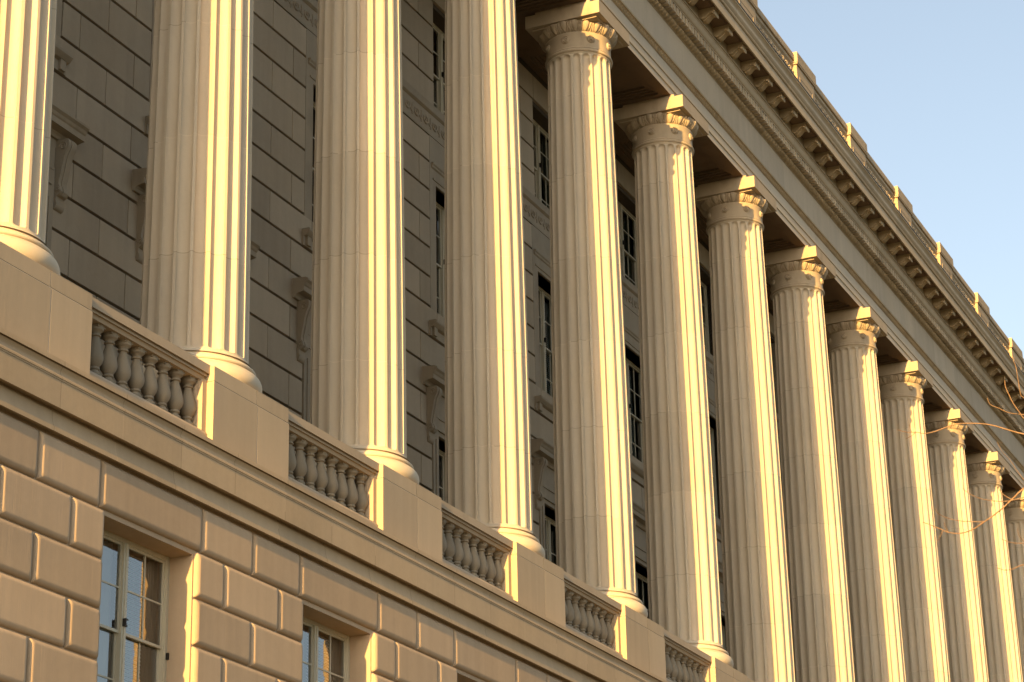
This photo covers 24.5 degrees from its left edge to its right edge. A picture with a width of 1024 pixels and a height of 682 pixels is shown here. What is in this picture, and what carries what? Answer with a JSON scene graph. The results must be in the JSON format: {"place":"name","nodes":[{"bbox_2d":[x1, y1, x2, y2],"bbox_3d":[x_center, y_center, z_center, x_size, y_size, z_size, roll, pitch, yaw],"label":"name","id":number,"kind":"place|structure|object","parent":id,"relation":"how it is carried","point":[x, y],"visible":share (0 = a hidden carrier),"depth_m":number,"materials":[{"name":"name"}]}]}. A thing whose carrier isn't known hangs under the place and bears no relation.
{"place":"outdoors","nodes":[
{"label":"outdoors","id":0,"kind":"place"},
{"bbox_2d":[757,0,1023,357],"label":"sky","id":1,"kind":"structure","parent":0,"point":[933,90],"materials":[{"name":"blue"}]},
{"bbox_2d":[899,358,1023,569],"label":"bare tree","id":2,"kind":"object","parent":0,"point":[1012,499],"visible":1,"depth_m":12.00,"materials":[{"name":"brown plant"}]},
{"bbox_3d":[4.940,7.805,46.052,1.697,1.040,1.741,-10,-23,23],"label":"column pedestal","id":3,"kind":"object","parent":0,"visible":0},
{"bbox_2d":[694,175,794,681],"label":"fluted column","id":4,"kind":"structure","parent":3,"relation":"on","point":[759,640],"depth_m":47.79,"materials":[{"name":"stone"}]},
{"bbox_3d":[6.696,9.128,49.630,1.697,1.040,1.741,-10,-23,23],"label":"column pedestal","id":5,"kind":"object","parent":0,"visible":0},
{"bbox_2d":[764,245,854,681],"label":"fluted column","id":6,"kind":"structure","parent":5,"relation":"on","point":[817,581],"depth_m":51.53,"materials":[{"name":"stone"}]},
{"bbox_3d":[8.452,10.452,53.208,1.697,1.040,1.741,-10,-23,23],"label":"column pedestal","id":7,"kind":"object","parent":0,"visible":0},
{"bbox_2d":[824,307,905,681],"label":"fluted column","id":8,"kind":"structure","parent":7,"relation":"on","point":[852,334],"depth_m":55.30,"materials":[{"name":"stone"}]},
{"bbox_3d":[10.208,11.776,56.787,1.697,1.040,1.741,-10,-23,23],"label":"column pedestal","id":9,"kind":"object","parent":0,"visible":0},
{"bbox_2d":[877,360,949,681],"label":"fluted column","id":10,"kind":"structure","parent":9,"relation":"on","point":[903,385],"depth_m":59.02,"materials":[{"name":"stone"}]},
{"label":"column pedestal","id":11,"kind":"object","parent":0,"visible":0},
{"bbox_2d":[924,408,988,681],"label":"fluted column","id":12,"kind":"structure","parent":11,"relation":"on","point":[964,630],"depth_m":62.74,"materials":[{"name":"stone"}]},
{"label":"column pedestal","id":13,"kind":"object","parent":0,"visible":0},
{"bbox_2d":[965,451,1022,681],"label":"fluted column","id":14,"kind":"structure","parent":13,"relation":"on","point":[986,471],"depth_m":66.48,"materials":[{"name":"stone"}]},
{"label":"column pedestal","id":15,"kind":"object","parent":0,"visible":0},
{"bbox_2d":[1002,490,1023,681],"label":"fluted column","id":16,"kind":"structure","parent":15,"relation":"on","point":[1014,514],"depth_m":70.57,"materials":[{"name":"stone"}]},
{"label":"pavement","id":17,"kind":"structure","parent":0,"visible":0},
{"bbox_2d":[0,0,829,681],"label":"office building","id":18,"kind":"structure","parent":17,"relation":"on","point":[140,540],"depth_m":29.87,"materials":[{"name":"stone"}]},
{"bbox_2d":[0,241,92,373],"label":"column pedestal","id":19,"kind":"object","parent":18,"relation":"on","point":[46,309],"depth_m":24.30,"materials":[{"name":"stone"}]},
{"bbox_2d":[0,0,59,275],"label":"fluted column","id":20,"kind":"structure","parent":19,"relation":"on","point":[27,39],"depth_m":25.02,"materials":[{"name":"stone"}]},
{"bbox_2d":[97,530,169,681],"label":"window","id":21,"kind":"structure","parent":18,"relation":"in","point":[113,659],"depth_m":25.63,"materials":[{"name":"beige paint"}]},
{"bbox_2d":[90,297,210,436],"bbox_3d":[-4.175,0.413,26.140,0.378,1.060,2.482,-10,-23,23],"label":"balustrade","id":22,"kind":"object","parent":18,"relation":"on","point":[138,343],"visible":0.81,"depth_m":26.27,"materials":[{"name":"stone"}]},
{"bbox_2d":[126,366,288,479],"bbox_3d":[-3.840,1.187,28.160,1.697,1.040,1.741,-10,-23,23],"label":"column pedestal","id":23,"kind":"object","parent":18,"relation":"on","point":[246,421],"depth_m":27.75,"materials":[{"name":"stone"}]},
{"bbox_2d":[140,0,261,392],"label":"fluted column","id":24,"kind":"structure","parent":23,"relation":"on","point":[195,294],"depth_m":28.84,"materials":[{"name":"stone"}]},
{"bbox_2d":[312,101,315,221],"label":"window","id":25,"kind":"structure","parent":18,"relation":"in","point":[314,104],"depth_m":37.83,"materials":[{"name":"beige paint"}]},
{"bbox_2d":[301,616,349,681],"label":"window","id":26,"kind":"structure","parent":18,"relation":"in","point":[310,667],"depth_m":29.39,"materials":[{"name":"beige paint"}]},
{"bbox_2d":[288,411,378,526],"bbox_3d":[-2.419,1.737,29.718,0.378,1.060,2.482,-10,-23,23],"label":"balustrade","id":27,"kind":"object","parent":18,"relation":"on","point":[356,493],"visible":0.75,"depth_m":29.87,"materials":[{"name":"stone"}]},
{"bbox_2d":[303,464,442,561],"bbox_3d":[-2.084,2.510,31.738,1.697,1.040,1.741,-10,-23,23],"label":"column pedestal","id":28,"kind":"object","parent":18,"relation":"on","point":[408,511],"depth_m":31.32,"materials":[{"name":"stone"}]},
{"bbox_2d":[310,0,418,484],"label":"fluted column","id":29,"kind":"structure","parent":28,"relation":"on","point":[358,370],"depth_m":32.75,"materials":[{"name":"stone"}]},
{"bbox_2d":[433,23,444,114],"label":"window","id":30,"kind":"structure","parent":18,"relation":"in","point":[438,47],"depth_m":41.47,"materials":[{"name":"beige paint"}]},
{"bbox_2d":[436,202,444,317],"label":"window","id":31,"kind":"structure","parent":18,"relation":"in","point":[440,217],"depth_m":40.13,"materials":[{"name":"black glass"}]},
{"bbox_2d":[439,449,444,534],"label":"window","id":32,"kind":"structure","parent":18,"relation":"in","point":[442,454],"depth_m":38.72,"materials":[{"name":"black glass"}]},
{"bbox_2d":[441,500,512,598],"bbox_3d":[-0.663,3.061,33.296,0.378,1.060,2.482,-10,-23,23],"label":"balustrade","id":33,"kind":"object","parent":18,"relation":"on","point":[492,569],"visible":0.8,"depth_m":33.48,"materials":[{"name":"stone"}]},
{"bbox_2d":[443,542,565,626],"bbox_3d":[-0.328,3.834,35.317,1.697,1.040,1.741,-10,-23,23],"label":"column pedestal","id":34,"kind":"object","parent":18,"relation":"on","point":[537,583],"depth_m":34.89,"materials":[{"name":"stone"}]},
{"bbox_2d":[445,0,544,557],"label":"fluted column","id":35,"kind":"structure","parent":34,"relation":"on","point":[488,476],"depth_m":36.64,"materials":[{"name":"stone"}]},
{"bbox_2d":[532,119,549,208],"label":"window","id":36,"kind":"structure","parent":18,"relation":"in","point":[541,146],"depth_m":45.22,"materials":[{"name":"beige paint"}]},
{"bbox_2d":[538,286,552,396],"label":"window","id":37,"kind":"structure","parent":18,"relation":"in","point":[545,331],"depth_m":43.90,"materials":[{"name":"beige paint"}]},
{"bbox_2d":[545,515,555,563],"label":"window","id":38,"kind":"structure","parent":18,"relation":"in","point":[550,533],"depth_m":42.41,"materials":[{"name":"beige paint"}]},
{"bbox_2d":[564,571,622,656],"bbox_3d":[1.093,4.384,36.874,0.378,1.060,2.482,-10,-23,23],"label":"balustrade","id":39,"kind":"object","parent":18,"relation":"on","point":[597,620],"visible":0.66,"depth_m":37.10,"materials":[{"name":"stone"}]},
{"bbox_2d":[618,201,637,287],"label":"window","id":40,"kind":"structure","parent":18,"relation":"in","point":[626,239],"depth_m":49.07,"materials":[{"name":"black glass"}]},
{"bbox_2d":[626,358,642,462],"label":"window","id":41,"kind":"structure","parent":18,"relation":"in","point":[631,393],"depth_m":47.76,"materials":[{"name":"black glass"}]},
{"bbox_2d":[618,605,665,679],"bbox_3d":[1.428,5.157,38.895,1.697,1.040,1.741,-10,-23,23],"label":"column pedestal","id":42,"kind":"object","parent":18,"relation":"on","point":[642,642],"depth_m":38.47,"materials":[{"name":"stone"}]},
{"bbox_2d":[525,0,647,616],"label":"fluted column","id":43,"kind":"structure","parent":42,"relation":"on","point":[578,42],"depth_m":40.58,"materials":[{"name":"stone"}]},
{"bbox_2d":[636,572,648,618],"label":"window","id":44,"kind":"structure","parent":18,"relation":"in","point":[640,586],"depth_m":46.48,"materials":[{"name":"black glass"}]},
{"bbox_2d":[664,629,711,681],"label":"balustrade","id":45,"kind":"object","parent":18,"relation":"on","point":[686,661],"visible":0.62,"depth_m":40.59,"materials":[{"name":"stone"}]},
{"bbox_2d":[700,280,709,352],"bbox_3d":[4.006,-0.558,52.063,0.107,2.061,1.802,-10,-23,23],"label":"window","id":46,"kind":"structure","parent":18,"relation":"in","point":[704,290],"depth_m":52.84,"materials":[{"name":"beige paint"}]},
{"bbox_2d":[710,427,717,517],"bbox_3d":[4.078,2.779,50.792,0.107,2.352,1.705,-10,-23,23],"label":"window","id":47,"kind":"structure","parent":18,"relation":"in","point":[711,429],"depth_m":51.53,"materials":[{"name":"beige paint"}]},
{"bbox_2d":[722,625,725,649],"bbox_3d":[4.182,7.545,48.978,0.107,3.675,1.764,-10,-23,23],"label":"window","id":48,"kind":"structure","parent":18,"relation":"in","point":[723,629],"depth_m":50.22,"materials":[{"name":"beige paint"}]},
{"bbox_2d":[709,657,746,681],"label":"column pedestal","id":49,"kind":"object","parent":18,"relation":"on","point":[720,671],"depth_m":41.90,"materials":[{"name":"stone"}]},
{"bbox_2d":[614,94,732,667],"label":"fluted column","id":50,"kind":"structure","parent":49,"relation":"on","point":[684,604],"depth_m":44.16,"materials":[{"name":"stone"}]},
{"bbox_2d":[515,0,1023,492],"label":"entablature","id":51,"kind":"structure","parent":18,"relation":"attached to","point":[721,66],"depth_m":53.14,"materials":[{"name":"stone"}]},
{"bbox_2d":[737,0,757,23],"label":"parapet pier","id":52,"kind":"structure","parent":51,"relation":"on","point":[750,7],"depth_m":51.84,"materials":[{"name":"stone"}]},
{"bbox_2d":[755,7,793,69],"bbox_3d":[5.681,-6.114,53.295,0.672,2.079,2.873,-10,-23,23],"label":"parapet balustrade","id":53,"kind":"object","parent":51,"relation":"on","point":[774,38],"visible":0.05,"depth_m":53.51,"materials":[{"name":"stone"}]},
{"bbox_2d":[791,51,815,100],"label":"parapet pier","id":54,"kind":"structure","parent":51,"relation":"on","point":[803,73],"depth_m":55.06,"materials":[{"name":"stone"}]},
{"bbox_2d":[814,84,847,140],"bbox_3d":[7.437,-4.790,56.873,0.672,2.079,2.873,-10,-23,23],"label":"parapet balustrade","id":55,"kind":"object","parent":51,"relation":"on","point":[830,112],"visible":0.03,"depth_m":57.09,"materials":[{"name":"stone"}]},
{"bbox_2d":[846,123,867,168],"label":"parapet pier","id":56,"kind":"structure","parent":51,"relation":"on","point":[856,143],"depth_m":58.63,"materials":[{"name":"stone"}]},
{"bbox_2d":[866,153,894,202],"bbox_3d":[9.193,-3.466,60.452,0.672,2.079,2.873,-10,-23,23],"label":"parapet balustrade","id":57,"kind":"object","parent":51,"relation":"on","point":[880,177],"visible":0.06,"depth_m":60.66,"materials":[{"name":"stone"}]},
{"bbox_2d":[893,186,912,226],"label":"parapet pier","id":58,"kind":"structure","parent":51,"relation":"on","point":[902,204],"depth_m":62.19,"materials":[{"name":"stone"}]},
{"bbox_2d":[911,213,937,258],"bbox_3d":[10.949,-2.143,64.030,0.672,2.079,2.873,-10,-23,23],"label":"parapet balustrade","id":59,"kind":"object","parent":51,"relation":"on","point":[924,235],"visible":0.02,"depth_m":64.28,"materials":[{"name":"stone"}]},
{"bbox_2d":[936,242,953,280],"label":"parapet pier","id":60,"kind":"structure","parent":51,"relation":"on","point":[944,259],"depth_m":65.78,"materials":[{"name":"stone"}]},
{"bbox_2d":[952,267,975,307],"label":"parapet balustrade","id":61,"kind":"object","parent":51,"relation":"on","point":[961,284],"visible":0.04,"depth_m":67.87,"materials":[{"name":"stone"}]},
{"bbox_2d":[974,292,989,328],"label":"parapet pier","id":62,"kind":"structure","parent":51,"relation":"on","point":[981,308],"depth_m":69.34,"materials":[{"name":"stone"}]},
{"bbox_2d":[989,315,1009,351],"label":"parapet balustrade","id":63,"kind":"object","parent":51,"relation":"on","point":[999,334],"visible":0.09,"depth_m":71.45,"materials":[{"name":"stone"}]},
{"bbox_2d":[1008,338,1022,371],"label":"parapet pier","id":64,"kind":"structure","parent":51,"relation":"on","point":[1015,352],"depth_m":72.91,"materials":[{"name":"stone"}]}
]}

